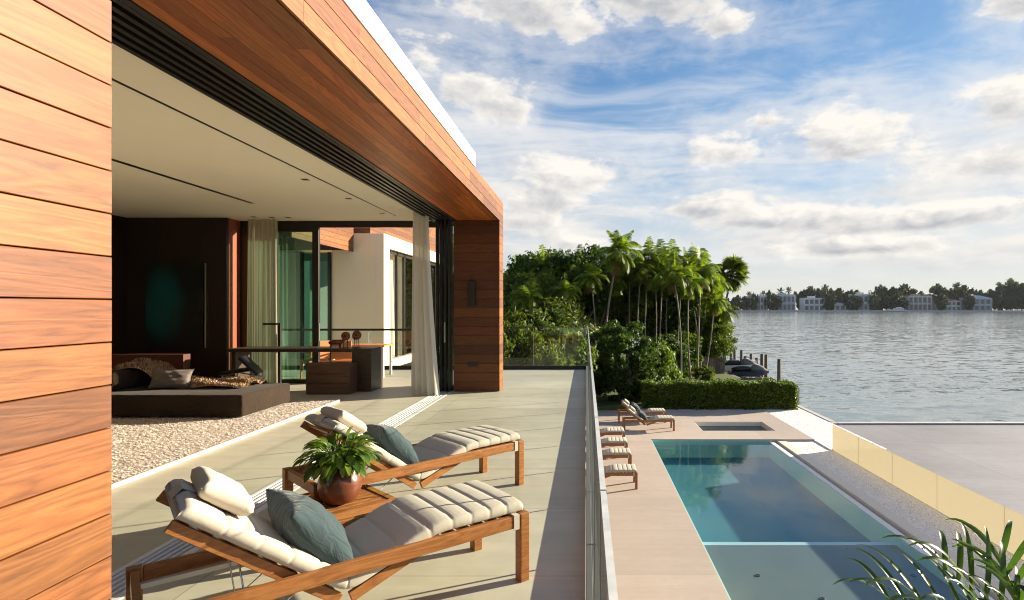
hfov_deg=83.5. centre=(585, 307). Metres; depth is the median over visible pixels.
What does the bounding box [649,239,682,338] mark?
palm tree
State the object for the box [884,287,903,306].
tree
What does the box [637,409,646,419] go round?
throw pillow
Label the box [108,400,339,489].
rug
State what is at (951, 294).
tree
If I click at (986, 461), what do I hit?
grey dock paving
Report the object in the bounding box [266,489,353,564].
throw pillow
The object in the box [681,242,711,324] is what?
palm tree
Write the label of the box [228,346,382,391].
desk
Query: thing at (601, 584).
glass balustrade
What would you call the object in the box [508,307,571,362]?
shrub
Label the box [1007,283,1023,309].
tree
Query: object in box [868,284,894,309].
tree
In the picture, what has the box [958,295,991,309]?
house
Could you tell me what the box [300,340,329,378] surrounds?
dining chair
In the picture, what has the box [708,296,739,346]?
palm tree
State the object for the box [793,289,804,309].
tree
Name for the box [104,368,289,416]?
daybed
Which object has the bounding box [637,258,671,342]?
palm tree
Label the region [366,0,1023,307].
sky
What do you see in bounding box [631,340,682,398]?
shrub
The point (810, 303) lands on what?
house
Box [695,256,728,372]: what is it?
palm tree
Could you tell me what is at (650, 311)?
leafy tree
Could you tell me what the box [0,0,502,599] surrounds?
house
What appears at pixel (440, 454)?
sun lounger
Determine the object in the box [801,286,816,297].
tree
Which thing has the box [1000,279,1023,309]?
tree
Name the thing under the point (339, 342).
ornament
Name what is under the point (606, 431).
sun lounger
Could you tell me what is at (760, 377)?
boat lift
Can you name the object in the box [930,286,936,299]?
palm
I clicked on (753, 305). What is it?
tree
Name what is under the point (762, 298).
house
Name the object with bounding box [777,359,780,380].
mooring piling
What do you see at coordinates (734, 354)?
mooring piling
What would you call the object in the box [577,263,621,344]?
leafy tree
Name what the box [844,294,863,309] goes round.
tree
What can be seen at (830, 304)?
tree
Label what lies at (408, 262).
window glass
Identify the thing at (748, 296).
house
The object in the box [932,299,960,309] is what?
house
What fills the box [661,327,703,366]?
leafy tree
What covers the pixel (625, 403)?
sun lounger
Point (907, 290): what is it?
tree
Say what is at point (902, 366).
bay water
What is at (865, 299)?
house
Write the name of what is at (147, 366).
fur throw
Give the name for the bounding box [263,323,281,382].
floor lamp
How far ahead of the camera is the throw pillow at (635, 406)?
23.37 m
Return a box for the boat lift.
[741,376,772,379]
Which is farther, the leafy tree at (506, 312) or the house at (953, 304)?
the house at (953, 304)
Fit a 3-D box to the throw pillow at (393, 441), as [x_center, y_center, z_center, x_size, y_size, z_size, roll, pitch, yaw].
[-1.662,1.180,4.833,0.500,0.500,0.251,-6,36,47]
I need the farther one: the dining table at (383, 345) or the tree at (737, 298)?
the tree at (737, 298)
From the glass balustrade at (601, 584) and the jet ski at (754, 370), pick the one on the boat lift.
the jet ski at (754, 370)
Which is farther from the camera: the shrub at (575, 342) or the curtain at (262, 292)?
the shrub at (575, 342)
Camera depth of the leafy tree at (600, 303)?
36.12 m
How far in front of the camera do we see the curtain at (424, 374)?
11.07 m
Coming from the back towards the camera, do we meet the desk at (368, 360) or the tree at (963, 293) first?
the tree at (963, 293)
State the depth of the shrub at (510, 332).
24.04 m
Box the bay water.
[574,308,1023,421]
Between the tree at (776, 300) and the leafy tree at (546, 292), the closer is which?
the leafy tree at (546, 292)
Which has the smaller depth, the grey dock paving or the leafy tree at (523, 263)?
the grey dock paving
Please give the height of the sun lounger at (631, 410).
0.898 m
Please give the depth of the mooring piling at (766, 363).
42.91 m
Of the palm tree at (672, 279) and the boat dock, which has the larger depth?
the boat dock
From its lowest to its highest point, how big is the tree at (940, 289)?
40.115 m
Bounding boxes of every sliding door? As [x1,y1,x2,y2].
[436,219,439,389]
[440,219,443,390]
[444,219,447,390]
[448,218,453,391]
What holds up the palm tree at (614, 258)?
on the lawn
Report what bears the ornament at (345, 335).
on the desk at (368, 360)
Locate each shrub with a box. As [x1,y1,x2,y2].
[503,318,532,363]
[503,327,573,365]
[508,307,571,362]
[543,323,598,370]
[557,345,600,383]
[584,320,668,400]
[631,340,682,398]
[651,333,699,378]
[686,362,694,377]
[691,337,710,369]
[691,365,715,380]
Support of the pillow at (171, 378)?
on the daybed
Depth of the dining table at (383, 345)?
14.41 m
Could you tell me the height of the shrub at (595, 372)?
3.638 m
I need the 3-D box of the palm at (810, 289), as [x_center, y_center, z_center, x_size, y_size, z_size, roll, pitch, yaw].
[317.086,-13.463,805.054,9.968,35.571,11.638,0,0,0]
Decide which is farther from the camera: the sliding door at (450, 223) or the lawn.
the lawn
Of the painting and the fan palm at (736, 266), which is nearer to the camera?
the painting
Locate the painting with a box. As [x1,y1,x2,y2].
[145,262,203,346]
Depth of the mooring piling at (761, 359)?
43.41 m
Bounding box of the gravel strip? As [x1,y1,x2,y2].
[639,406,1023,591]
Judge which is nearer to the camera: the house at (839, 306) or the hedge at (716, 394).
the hedge at (716, 394)
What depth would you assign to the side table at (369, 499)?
4.08 m
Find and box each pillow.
[147,369,193,388]
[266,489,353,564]
[363,424,418,464]
[632,402,639,411]
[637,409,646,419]
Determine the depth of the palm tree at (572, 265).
35.82 m
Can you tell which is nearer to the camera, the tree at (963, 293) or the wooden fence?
the wooden fence
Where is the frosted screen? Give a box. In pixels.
[833,425,1023,560]
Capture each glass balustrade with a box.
[282,329,435,369]
[503,328,585,369]
[586,330,617,599]
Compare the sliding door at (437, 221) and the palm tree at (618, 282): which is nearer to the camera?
the sliding door at (437, 221)
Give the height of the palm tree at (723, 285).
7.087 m
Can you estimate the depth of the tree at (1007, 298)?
796.55 m
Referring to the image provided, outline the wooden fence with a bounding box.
[699,357,724,373]
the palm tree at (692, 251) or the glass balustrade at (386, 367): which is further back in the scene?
the palm tree at (692, 251)
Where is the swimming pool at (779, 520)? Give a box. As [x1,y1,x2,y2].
[652,440,1023,599]
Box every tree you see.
[503,247,590,305]
[503,268,538,304]
[503,268,585,325]
[503,296,510,313]
[503,306,519,323]
[503,306,555,365]
[509,278,544,312]
[524,244,564,306]
[529,296,602,347]
[548,273,582,304]
[549,243,618,328]
[556,250,587,289]
[565,244,584,301]
[573,262,609,344]
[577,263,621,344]
[590,279,648,367]
[595,230,643,324]
[601,267,627,319]
[608,273,701,337]
[609,256,660,369]
[620,255,640,378]
[625,252,656,380]
[628,236,669,335]
[631,283,676,337]
[631,284,642,336]
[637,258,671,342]
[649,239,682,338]
[654,252,692,373]
[658,296,713,334]
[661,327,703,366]
[665,239,687,334]
[668,263,710,379]
[668,279,709,370]
[669,272,693,366]
[678,247,701,366]
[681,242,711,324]
[684,245,721,366]
[691,314,737,363]
[692,293,733,368]
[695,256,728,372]
[701,287,730,375]
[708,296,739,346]
[709,281,732,341]
[732,295,743,309]
[738,296,750,309]
[749,292,758,309]
[763,293,782,309]
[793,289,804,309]
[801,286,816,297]
[811,288,827,299]
[822,293,836,309]
[826,289,840,302]
[833,518,1023,599]
[835,288,844,302]
[838,289,855,309]
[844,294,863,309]
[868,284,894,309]
[868,294,880,309]
[883,294,909,309]
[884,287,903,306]
[895,283,917,295]
[927,283,947,299]
[934,293,948,309]
[945,288,958,299]
[954,285,973,297]
[960,287,982,297]
[961,293,975,309]
[983,289,1001,309]
[995,285,1015,309]
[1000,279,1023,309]
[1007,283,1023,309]
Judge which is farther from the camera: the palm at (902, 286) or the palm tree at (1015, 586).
the palm at (902, 286)
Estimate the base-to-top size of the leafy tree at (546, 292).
7.132 m
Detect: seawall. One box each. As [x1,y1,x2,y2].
[726,310,1023,311]
[797,388,1023,424]
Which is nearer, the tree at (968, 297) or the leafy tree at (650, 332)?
the leafy tree at (650, 332)
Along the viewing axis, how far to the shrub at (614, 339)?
27.43 m
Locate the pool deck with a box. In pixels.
[585,410,813,599]
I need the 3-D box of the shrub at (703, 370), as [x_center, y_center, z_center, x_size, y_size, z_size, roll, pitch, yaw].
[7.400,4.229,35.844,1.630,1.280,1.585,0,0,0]
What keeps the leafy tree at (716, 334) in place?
on the lawn
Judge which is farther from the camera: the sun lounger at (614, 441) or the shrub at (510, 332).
the shrub at (510, 332)
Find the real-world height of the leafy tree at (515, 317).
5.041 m
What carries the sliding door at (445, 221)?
in the house at (136, 136)
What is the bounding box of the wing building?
[278,228,435,364]
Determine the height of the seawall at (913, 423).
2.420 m
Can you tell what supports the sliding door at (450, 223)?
in the house at (136, 136)
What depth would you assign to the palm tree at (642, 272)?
35.31 m
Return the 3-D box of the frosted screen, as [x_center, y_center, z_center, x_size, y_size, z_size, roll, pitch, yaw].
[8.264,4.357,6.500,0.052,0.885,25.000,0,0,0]
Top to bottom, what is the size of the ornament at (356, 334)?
0.360 m
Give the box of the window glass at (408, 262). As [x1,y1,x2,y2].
[405,258,434,353]
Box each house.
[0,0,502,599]
[743,295,758,309]
[759,294,766,309]
[771,293,795,309]
[799,296,824,309]
[832,303,845,309]
[848,292,873,309]
[902,294,931,309]
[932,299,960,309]
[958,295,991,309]
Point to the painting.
(174, 304)
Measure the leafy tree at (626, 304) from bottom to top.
7.923 m
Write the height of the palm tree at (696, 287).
7.442 m
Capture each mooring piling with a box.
[733,347,735,359]
[740,350,742,360]
[760,354,763,380]
[764,354,767,377]
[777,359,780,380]
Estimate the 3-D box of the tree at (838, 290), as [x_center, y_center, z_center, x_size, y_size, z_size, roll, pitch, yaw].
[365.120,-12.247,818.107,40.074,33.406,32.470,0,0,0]
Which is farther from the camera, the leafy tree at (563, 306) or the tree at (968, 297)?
the tree at (968, 297)
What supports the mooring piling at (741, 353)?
in the bay water
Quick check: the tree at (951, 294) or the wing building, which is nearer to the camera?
the wing building
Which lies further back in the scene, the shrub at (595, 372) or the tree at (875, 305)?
the tree at (875, 305)
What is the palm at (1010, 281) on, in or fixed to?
on the far shore
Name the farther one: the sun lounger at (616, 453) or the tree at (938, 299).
the tree at (938, 299)
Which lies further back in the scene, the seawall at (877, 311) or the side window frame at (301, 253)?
the seawall at (877, 311)
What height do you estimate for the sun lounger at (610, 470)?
0.898 m
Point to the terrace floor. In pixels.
(542, 413)
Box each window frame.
[300,252,330,364]
[390,250,435,356]
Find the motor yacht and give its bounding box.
[886,307,907,311]
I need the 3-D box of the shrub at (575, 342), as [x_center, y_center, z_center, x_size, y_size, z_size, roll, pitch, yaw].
[-0.989,2.783,25.053,3.177,4.323,2.978,0,0,0]
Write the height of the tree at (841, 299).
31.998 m
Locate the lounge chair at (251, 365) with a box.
[219,355,265,378]
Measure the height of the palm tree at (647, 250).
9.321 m
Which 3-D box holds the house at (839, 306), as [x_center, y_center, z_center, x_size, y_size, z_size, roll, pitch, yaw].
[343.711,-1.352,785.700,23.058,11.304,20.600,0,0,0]
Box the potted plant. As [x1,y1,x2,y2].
[290,426,383,504]
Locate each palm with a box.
[714,253,749,350]
[806,286,813,295]
[899,283,907,294]
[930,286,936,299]
[1006,278,1013,309]
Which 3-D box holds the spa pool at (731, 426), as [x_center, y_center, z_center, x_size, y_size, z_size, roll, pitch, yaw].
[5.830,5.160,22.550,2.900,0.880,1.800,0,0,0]
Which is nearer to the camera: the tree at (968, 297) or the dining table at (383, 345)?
the dining table at (383, 345)
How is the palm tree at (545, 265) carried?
on the lawn
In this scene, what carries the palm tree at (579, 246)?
on the lawn
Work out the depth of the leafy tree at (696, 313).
39.76 m
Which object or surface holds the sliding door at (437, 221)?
in the house at (136, 136)
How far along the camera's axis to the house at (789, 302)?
776.88 m
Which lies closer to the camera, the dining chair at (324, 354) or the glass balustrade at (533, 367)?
the dining chair at (324, 354)
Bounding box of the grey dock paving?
[837,424,1023,514]
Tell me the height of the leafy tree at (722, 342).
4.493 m
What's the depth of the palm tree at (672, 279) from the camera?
33.84 m
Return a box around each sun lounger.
[126,466,528,599]
[282,406,523,502]
[599,427,624,436]
[601,437,627,447]
[602,448,631,463]
[604,464,637,488]
[618,399,665,422]
[622,405,674,430]
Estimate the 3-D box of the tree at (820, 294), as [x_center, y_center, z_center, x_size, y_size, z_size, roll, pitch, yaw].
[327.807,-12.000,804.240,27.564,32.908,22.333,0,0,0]
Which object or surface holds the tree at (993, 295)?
on the far shore
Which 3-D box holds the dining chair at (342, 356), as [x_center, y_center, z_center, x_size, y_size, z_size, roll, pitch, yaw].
[-5.744,1.240,13.509,0.480,0.921,0.563,0,0,-9]
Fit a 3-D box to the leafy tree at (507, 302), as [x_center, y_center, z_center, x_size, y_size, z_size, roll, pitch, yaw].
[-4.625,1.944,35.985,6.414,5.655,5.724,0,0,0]
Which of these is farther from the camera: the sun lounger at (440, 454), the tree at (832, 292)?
the tree at (832, 292)
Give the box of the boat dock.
[722,370,741,378]
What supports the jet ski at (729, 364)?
on the boat dock
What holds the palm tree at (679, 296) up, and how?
on the lawn
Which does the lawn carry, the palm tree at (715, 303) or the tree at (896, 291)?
the palm tree at (715, 303)
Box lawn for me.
[596,353,744,409]
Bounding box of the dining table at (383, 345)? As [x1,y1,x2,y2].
[323,343,393,376]
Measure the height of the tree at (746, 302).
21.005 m
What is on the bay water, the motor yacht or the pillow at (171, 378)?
the motor yacht
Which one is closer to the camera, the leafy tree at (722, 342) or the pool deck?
the pool deck
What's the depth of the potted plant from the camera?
3.98 m
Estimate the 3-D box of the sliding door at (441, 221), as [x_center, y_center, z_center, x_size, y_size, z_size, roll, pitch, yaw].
[-2.926,-0.051,12.060,0.050,3.478,1.200,0,0,0]
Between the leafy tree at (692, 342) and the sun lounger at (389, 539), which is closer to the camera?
the sun lounger at (389, 539)
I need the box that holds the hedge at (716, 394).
[639,377,798,409]
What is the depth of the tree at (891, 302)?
768.33 m
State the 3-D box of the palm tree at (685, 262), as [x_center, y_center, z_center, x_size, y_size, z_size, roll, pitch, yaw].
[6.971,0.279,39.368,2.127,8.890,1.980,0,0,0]
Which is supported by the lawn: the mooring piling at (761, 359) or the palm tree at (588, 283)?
the palm tree at (588, 283)
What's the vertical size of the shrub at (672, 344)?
3.410 m
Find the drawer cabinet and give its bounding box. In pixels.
[306,362,356,393]
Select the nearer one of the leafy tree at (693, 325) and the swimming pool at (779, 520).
the swimming pool at (779, 520)
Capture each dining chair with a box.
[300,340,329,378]
[331,341,351,361]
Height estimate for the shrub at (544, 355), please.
4.211 m
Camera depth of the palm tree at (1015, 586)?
5.63 m
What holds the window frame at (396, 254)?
in the wing building
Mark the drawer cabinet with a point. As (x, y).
(331, 377)
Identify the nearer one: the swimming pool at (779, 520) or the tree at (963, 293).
the swimming pool at (779, 520)
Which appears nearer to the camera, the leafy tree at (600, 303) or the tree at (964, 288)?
the leafy tree at (600, 303)
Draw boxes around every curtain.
[247,219,278,382]
[411,211,439,394]
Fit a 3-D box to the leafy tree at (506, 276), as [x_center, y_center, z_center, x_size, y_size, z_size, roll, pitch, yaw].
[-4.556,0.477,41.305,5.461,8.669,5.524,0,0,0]
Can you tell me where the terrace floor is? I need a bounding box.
[108,370,585,599]
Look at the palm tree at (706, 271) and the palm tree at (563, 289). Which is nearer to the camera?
the palm tree at (563, 289)
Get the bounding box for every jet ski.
[722,358,757,370]
[728,364,768,376]
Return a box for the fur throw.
[112,357,267,388]
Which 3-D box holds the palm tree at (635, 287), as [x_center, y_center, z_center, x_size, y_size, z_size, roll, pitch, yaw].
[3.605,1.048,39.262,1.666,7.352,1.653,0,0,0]
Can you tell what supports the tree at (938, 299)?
on the far shore
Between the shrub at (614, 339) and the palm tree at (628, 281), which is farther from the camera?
the palm tree at (628, 281)
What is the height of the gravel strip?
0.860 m
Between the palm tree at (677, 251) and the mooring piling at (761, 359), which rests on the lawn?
the palm tree at (677, 251)
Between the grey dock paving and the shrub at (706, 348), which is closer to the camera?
the grey dock paving
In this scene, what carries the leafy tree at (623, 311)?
on the lawn
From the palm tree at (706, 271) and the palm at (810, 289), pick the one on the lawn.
the palm tree at (706, 271)
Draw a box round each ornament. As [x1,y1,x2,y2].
[328,339,344,347]
[341,332,349,347]
[352,330,361,347]
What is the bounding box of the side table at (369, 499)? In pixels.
[302,484,395,519]
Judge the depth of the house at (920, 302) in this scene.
776.88 m
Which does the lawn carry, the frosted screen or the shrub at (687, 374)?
the shrub at (687, 374)
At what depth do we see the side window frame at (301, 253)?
17.90 m
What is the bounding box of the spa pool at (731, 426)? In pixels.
[694,422,773,430]
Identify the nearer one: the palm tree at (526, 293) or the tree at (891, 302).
the palm tree at (526, 293)

